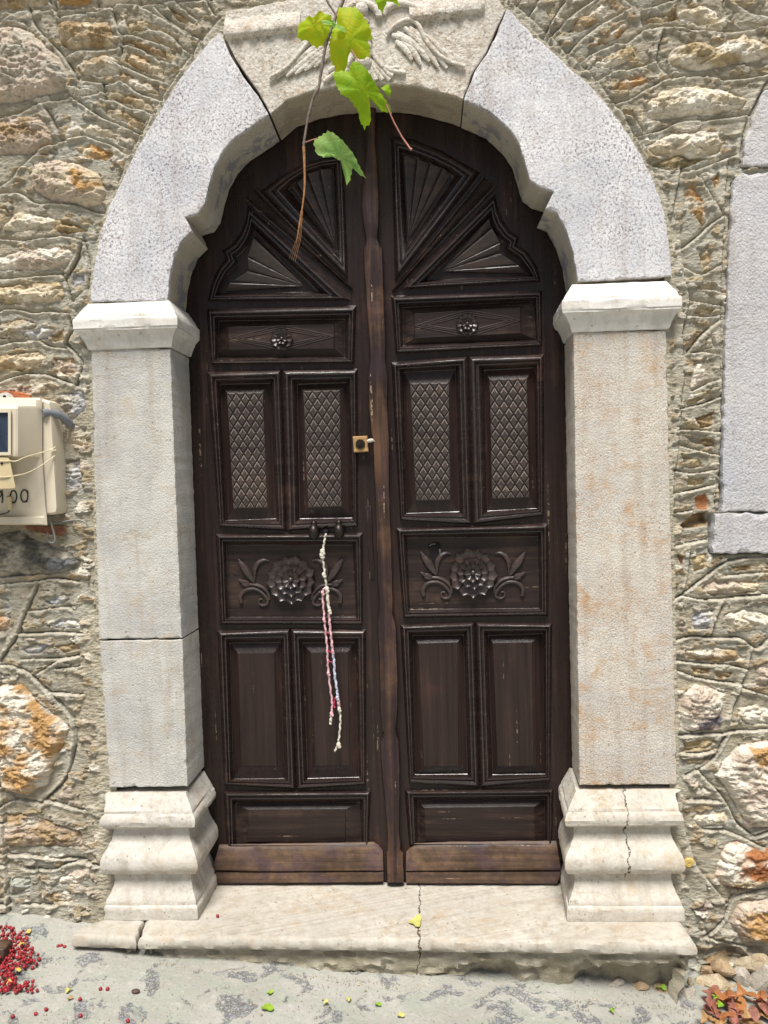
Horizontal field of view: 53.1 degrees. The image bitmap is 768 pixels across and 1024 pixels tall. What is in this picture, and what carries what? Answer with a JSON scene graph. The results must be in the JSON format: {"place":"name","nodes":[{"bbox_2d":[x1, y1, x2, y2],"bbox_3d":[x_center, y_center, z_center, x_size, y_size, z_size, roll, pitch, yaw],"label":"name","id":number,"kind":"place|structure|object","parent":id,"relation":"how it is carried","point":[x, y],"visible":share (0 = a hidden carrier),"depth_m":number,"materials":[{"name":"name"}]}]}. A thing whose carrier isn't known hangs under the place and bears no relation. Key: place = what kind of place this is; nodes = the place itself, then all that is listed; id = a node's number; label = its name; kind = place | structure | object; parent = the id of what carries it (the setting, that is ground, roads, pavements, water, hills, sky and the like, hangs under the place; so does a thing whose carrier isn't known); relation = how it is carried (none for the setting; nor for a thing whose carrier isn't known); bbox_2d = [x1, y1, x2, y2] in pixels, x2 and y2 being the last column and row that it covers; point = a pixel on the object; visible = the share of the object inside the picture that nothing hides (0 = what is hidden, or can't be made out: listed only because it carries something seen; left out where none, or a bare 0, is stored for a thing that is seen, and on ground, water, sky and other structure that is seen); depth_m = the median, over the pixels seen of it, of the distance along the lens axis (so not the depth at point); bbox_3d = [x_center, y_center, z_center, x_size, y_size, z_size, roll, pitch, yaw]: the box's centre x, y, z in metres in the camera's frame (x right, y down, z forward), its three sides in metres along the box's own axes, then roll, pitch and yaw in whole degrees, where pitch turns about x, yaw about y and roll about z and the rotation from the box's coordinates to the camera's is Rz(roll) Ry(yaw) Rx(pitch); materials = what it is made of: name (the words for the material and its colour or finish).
{"place":"outdoors","nodes":[
{"label":"outdoors","id":0,"kind":"place"},
{"bbox_2d":[0,391,30,397],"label":"brick","id":1,"kind":"object","parent":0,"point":[19,395],"visible":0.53,"depth_m":2.33,"materials":[{"name":"orange brick"}]},
{"bbox_2d":[0,392,87,543],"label":"electricity meter","id":2,"kind":"object","parent":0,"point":[33,477],"visible":1,"depth_m":2.28,"materials":[{"name":"beige plastic"}]},
{"bbox_2d":[0,910,767,1023],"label":"street","id":3,"kind":"structure","parent":0,"point":[88,976],"depth_m":2.15,"materials":[{"name":"grey concrete"}]},
{"bbox_2d":[0,940,11,961],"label":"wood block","id":4,"kind":"object","parent":3,"relation":"on","point":[5,946],"depth_m":2.23,"materials":[{"name":"brown wood"}]},
{"bbox_2d":[72,920,145,954],"bbox_3d":[-0.821,1.404,2.329,0.201,0.304,0.125,-1,2,3],"label":"doorstep fragment","id":5,"kind":"object","parent":3,"relation":"on","point":[118,934],"visible":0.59,"depth_m":2.28,"materials":[{"name":"stone"}]},
{"bbox_2d":[131,988,139,993],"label":"pebble","id":6,"kind":"object","parent":3,"relation":"on","point":[135,991],"visible":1,"depth_m":2.11,"materials":[{"name":"grey stone"}]},
{"bbox_2d":[261,1003,273,1010],"bbox_3d":[-0.313,1.335,2.075,0.035,0.007,0.031,-1,2,3],"label":"leaf scrap","id":7,"kind":"object","parent":3,"relation":"on","point":[268,1006],"visible":1,"depth_m":2.07,"materials":[{"name":"green plant"}]},
{"bbox_2d":[0,959,694,1023],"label":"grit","id":8,"kind":"object","parent":3,"relation":"on","point":[254,1003],"visible":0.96,"depth_m":2.17,"materials":[{"name":"grey gravel"}]},
{"bbox_2d":[0,0,767,973],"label":"stone wall","id":9,"kind":"structure","parent":3,"relation":"on","point":[676,86],"depth_m":2.31,"materials":[{"name":"beige stone"}]},
{"bbox_2d":[26,526,65,535],"bbox_3d":[-1.046,0.059,2.377,0.143,0.036,0.028,-1,2,3],"label":"brick","id":10,"kind":"object","parent":9,"relation":"attached to","point":[60,530],"visible":0.95,"depth_m":2.36,"materials":[{"name":"orange brick"}]},
{"bbox_2d":[72,0,685,921],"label":"door surround","id":11,"kind":"object","parent":9,"relation":"attached to","point":[538,114],"visible":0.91,"depth_m":2.29,"materials":[{"name":"white stone"}]},
{"bbox_2d":[186,113,386,883],"bbox_3d":[-0.341,-0.031,2.509,0.688,2.585,0.087,-1,2,3],"label":"door leaf","id":12,"kind":"object","parent":11,"relation":"attached to","point":[282,453],"visible":0.97,"depth_m":2.51,"materials":[{"name":"brown wood"}]},
{"bbox_2d":[320,533,341,751],"bbox_3d":[-0.172,0.424,2.482,0.057,0.712,0.018,-1,2,3],"label":"pull cord","id":13,"kind":"object","parent":12,"relation":"hanging from","point":[327,591],"visible":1,"depth_m":2.48,"materials":[{"name":"white fabric"}]},
{"bbox_2d":[290,0,411,260],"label":"grape vine","id":14,"kind":"object","parent":11,"relation":"hanging from","point":[349,31],"visible":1,"depth_m":2.02,"materials":[{"name":"green plant"}]},
{"bbox_2d":[362,107,572,883],"bbox_3d":[0.296,-0.043,2.477,0.681,2.576,0.085,-1,2,3],"label":"door leaf","id":15,"kind":"object","parent":11,"relation":"attached to","point":[465,288],"visible":1,"depth_m":2.48,"materials":[{"name":"brown wood"}]},
{"bbox_2d":[684,857,694,867],"bbox_3d":[0.909,1.044,2.289,0.033,0.030,0.015,-1,2,3],"label":"snail shell","id":16,"kind":"object","parent":11,"relation":"attached to","point":[690,861],"visible":0.97,"depth_m":2.28},
{"bbox_2d":[708,90,767,553],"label":"window surround","id":17,"kind":"object","parent":9,"relation":"attached to","point":[743,470],"visible":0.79,"depth_m":2.23,"materials":[{"name":"grey stone"}]},
{"bbox_2d":[138,882,697,1003],"bbox_3d":[0.040,1.378,2.403,1.712,0.304,0.397,-1,2,3],"label":"doorstep","id":18,"kind":"object","parent":3,"relation":"on","point":[523,932],"visible":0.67,"depth_m":2.26,"materials":[{"name":"stone"}]},
{"bbox_2d":[409,914,421,926],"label":"fallen leaf","id":19,"kind":"object","parent":18,"relation":"on","point":[416,920],"visible":1,"depth_m":2.30,"materials":[{"name":"yellow plant"}]},
{"bbox_2d":[606,978,624,987],"bbox_3d":[0.672,1.385,2.248,0.069,0.027,0.027,-18,0,4],"label":"rock","id":20,"kind":"object","parent":3,"relation":"on","point":[617,982],"visible":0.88,"depth_m":2.24,"materials":[{"name":"grey stone"}]},
{"bbox_2d":[632,981,649,990],"bbox_3d":[0.752,1.385,2.241,0.050,0.030,0.030,3,0,-9],"label":"rock","id":21,"kind":"object","parent":3,"relation":"on","point":[641,986],"visible":1,"depth_m":2.23,"materials":[{"name":"brown stone"}]},
{"bbox_2d":[653,983,667,992],"bbox_3d":[0.809,1.397,2.243,0.046,0.022,0.033,13,15,26],"label":"rock","id":22,"kind":"object","parent":3,"relation":"on","point":[661,989],"visible":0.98,"depth_m":2.24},
{"bbox_2d":[656,984,665,989],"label":"sprout leaf","id":23,"kind":"object","parent":3,"relation":"on","point":[663,986],"visible":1,"depth_m":2.23,"materials":[{"name":"green plant"}]},
{"bbox_2d":[680,985,695,998],"bbox_3d":[0.876,1.411,2.226,0.044,0.088,0.051,17,7,-29],"label":"rock","id":24,"kind":"object","parent":3,"relation":"on","point":[688,993],"visible":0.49,"depth_m":2.21,"materials":[{"name":"grey stone"}]},
{"bbox_2d":[687,977,693,985],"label":"rock","id":25,"kind":"object","parent":3,"relation":"on","point":[690,982],"visible":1,"depth_m":2.23,"materials":[{"name":"grey stone"}]},
{"bbox_2d":[701,965,713,974],"bbox_3d":[0.968,1.376,2.306,0.048,0.034,0.032,16,10,-26],"label":"rock","id":26,"kind":"object","parent":3,"relation":"on","point":[706,969],"visible":0.96,"depth_m":2.29,"materials":[{"name":"brown stone"}]},
{"bbox_2d":[700,1010,715,1022],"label":"dead leaf","id":27,"kind":"object","parent":3,"relation":"on","point":[705,1018],"visible":1,"depth_m":2.08,"materials":[{"name":"orange plant"}]},
{"bbox_2d":[702,985,721,996],"bbox_3d":[0.934,1.365,2.180,0.052,0.027,0.052,-1,2,3],"label":"dead leaf","id":28,"kind":"object","parent":3,"relation":"on","point":[709,992],"visible":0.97,"depth_m":2.19,"materials":[{"name":"red plant"}]},
{"bbox_2d":[703,998,720,1017],"bbox_3d":[0.906,1.367,2.114,0.044,0.021,0.071,-1,2,3],"label":"dead leaf","id":29,"kind":"object","parent":3,"relation":"on","point":[708,1009],"visible":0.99,"depth_m":2.12,"materials":[{"name":"red plant"}]},
{"bbox_2d":[702,996,718,1013],"bbox_3d":[0.906,1.359,2.128,0.042,0.028,0.064,-1,2,3],"label":"dead leaf","id":30,"kind":"object","parent":29,"relation":"on","point":[713,1002],"visible":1,"depth_m":2.12,"materials":[{"name":"red plant"}]},
{"bbox_2d":[695,973,729,990],"bbox_3d":[0.987,1.407,2.283,0.127,0.078,0.081,11,2,-16],"label":"rock","id":31,"kind":"object","parent":3,"relation":"on","point":[718,979],"visible":0.66,"depth_m":2.27,"materials":[{"name":"beige stone"}]},
{"bbox_2d":[710,958,736,976],"bbox_3d":[1.015,1.361,2.299,0.069,0.048,0.052,-1,2,11],"label":"rock","id":32,"kind":"object","parent":31,"relation":"on","point":[722,967],"visible":1,"depth_m":2.29,"materials":[{"name":"brown stone"}]},
{"bbox_2d":[708,1015,727,1023],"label":"dead leaf","id":33,"kind":"object","parent":3,"relation":"on","point":[717,1021],"visible":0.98,"depth_m":2.07,"materials":[{"name":"orange plant"}]},
{"bbox_2d":[718,1000,723,1006],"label":"sprout leaf","id":34,"kind":"object","parent":3,"relation":"on","point":[720,1004],"visible":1,"depth_m":2.13,"materials":[{"name":"green plant"}]},
{"bbox_2d":[711,1005,734,1020],"bbox_3d":[0.931,1.371,2.098,0.059,0.023,0.054,-1,2,3],"label":"dead leaf","id":35,"kind":"object","parent":3,"relation":"on","point":[724,1015],"visible":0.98,"depth_m":2.10,"materials":[{"name":"orange plant"}]},
{"bbox_2d":[712,987,735,1004],"bbox_3d":[0.961,1.363,2.165,0.065,0.031,0.048,-1,2,3],"label":"dead leaf","id":36,"kind":"object","parent":3,"relation":"on","point":[718,993],"visible":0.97,"depth_m":2.17,"materials":[{"name":"orange plant"}]},
{"bbox_2d":[719,996,734,1008],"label":"dead leaf","id":37,"kind":"object","parent":3,"relation":"on","point":[731,1004],"visible":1,"depth_m":2.15,"materials":[{"name":"red plant"}]},
{"bbox_2d":[719,990,735,1002],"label":"dead leaf","id":38,"kind":"object","parent":3,"relation":"on","point":[728,992],"visible":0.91,"depth_m":2.17,"materials":[{"name":"orange plant"}]},
{"bbox_2d":[727,1007,741,1018],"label":"dead leaf","id":39,"kind":"object","parent":3,"relation":"on","point":[734,1011],"visible":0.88,"depth_m":2.12,"materials":[{"name":"red plant"}]},
{"bbox_2d":[728,1015,742,1023],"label":"dead leaf","id":40,"kind":"object","parent":3,"relation":"on","point":[735,1020],"visible":1,"depth_m":2.07,"materials":[{"name":"plant"}]},
{"bbox_2d":[733,996,746,1013],"bbox_3d":[0.986,1.377,2.141,0.045,0.025,0.071,0,2,29],"label":"dead leaf","id":41,"kind":"object","parent":3,"relation":"on","point":[740,1005],"visible":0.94,"depth_m":2.15,"materials":[{"name":"orange plant"}]},
{"bbox_2d":[732,966,750,987],"bbox_3d":[1.065,1.382,2.287,0.050,0.055,0.042,0,3,43],"label":"rock","id":42,"kind":"object","parent":3,"relation":"on","point":[742,976],"visible":0.94,"depth_m":2.27,"materials":[{"name":"grey stone"}]},
{"bbox_2d":[736,983,755,996],"bbox_3d":[1.032,1.371,2.201,0.056,0.021,0.054,-1,2,3],"label":"dead leaf","id":43,"kind":"object","parent":3,"relation":"on","point":[741,991],"visible":0.99,"depth_m":2.20,"materials":[{"name":"orange plant"}]},
{"bbox_2d":[733,953,767,971],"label":"rock","id":44,"kind":"object","parent":3,"relation":"on","point":[754,962],"visible":0.87,"depth_m":2.29,"materials":[{"name":"beige stone"}]},
{"bbox_2d":[740,1006,762,1023],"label":"dead leaf","id":45,"kind":"object","parent":3,"relation":"on","point":[746,1014],"visible":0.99,"depth_m":2.08,"materials":[{"name":"orange plant"}]},
{"bbox_2d":[738,1006,759,1020],"bbox_3d":[0.991,1.363,2.079,0.059,0.029,0.044,-1,2,3],"label":"dead leaf","id":46,"kind":"object","parent":45,"relation":"on","point":[753,1011],"visible":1,"depth_m":2.09,"materials":[{"name":"plant"}]},
{"bbox_2d":[750,964,767,993],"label":"rock","id":47,"kind":"object","parent":3,"relation":"on","point":[758,979],"visible":0.75,"depth_m":2.25,"materials":[{"name":"grey stone"}]},
{"bbox_2d":[751,1000,767,1014],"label":"dead leaf","id":48,"kind":"object","parent":3,"relation":"on","point":[763,1006],"visible":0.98,"depth_m":2.14,"materials":[{"name":"red plant"}]},
{"bbox_2d":[753,990,766,1001],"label":"dead leaf","id":49,"kind":"object","parent":48,"relation":"on","point":[761,995],"visible":1,"depth_m":2.17,"materials":[{"name":"orange plant"}]},
{"bbox_2d":[757,1003,767,1018],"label":"dead leaf","id":50,"kind":"object","parent":3,"relation":"on","point":[760,1012],"visible":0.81,"depth_m":2.13,"materials":[{"name":"orange plant"}]}
]}

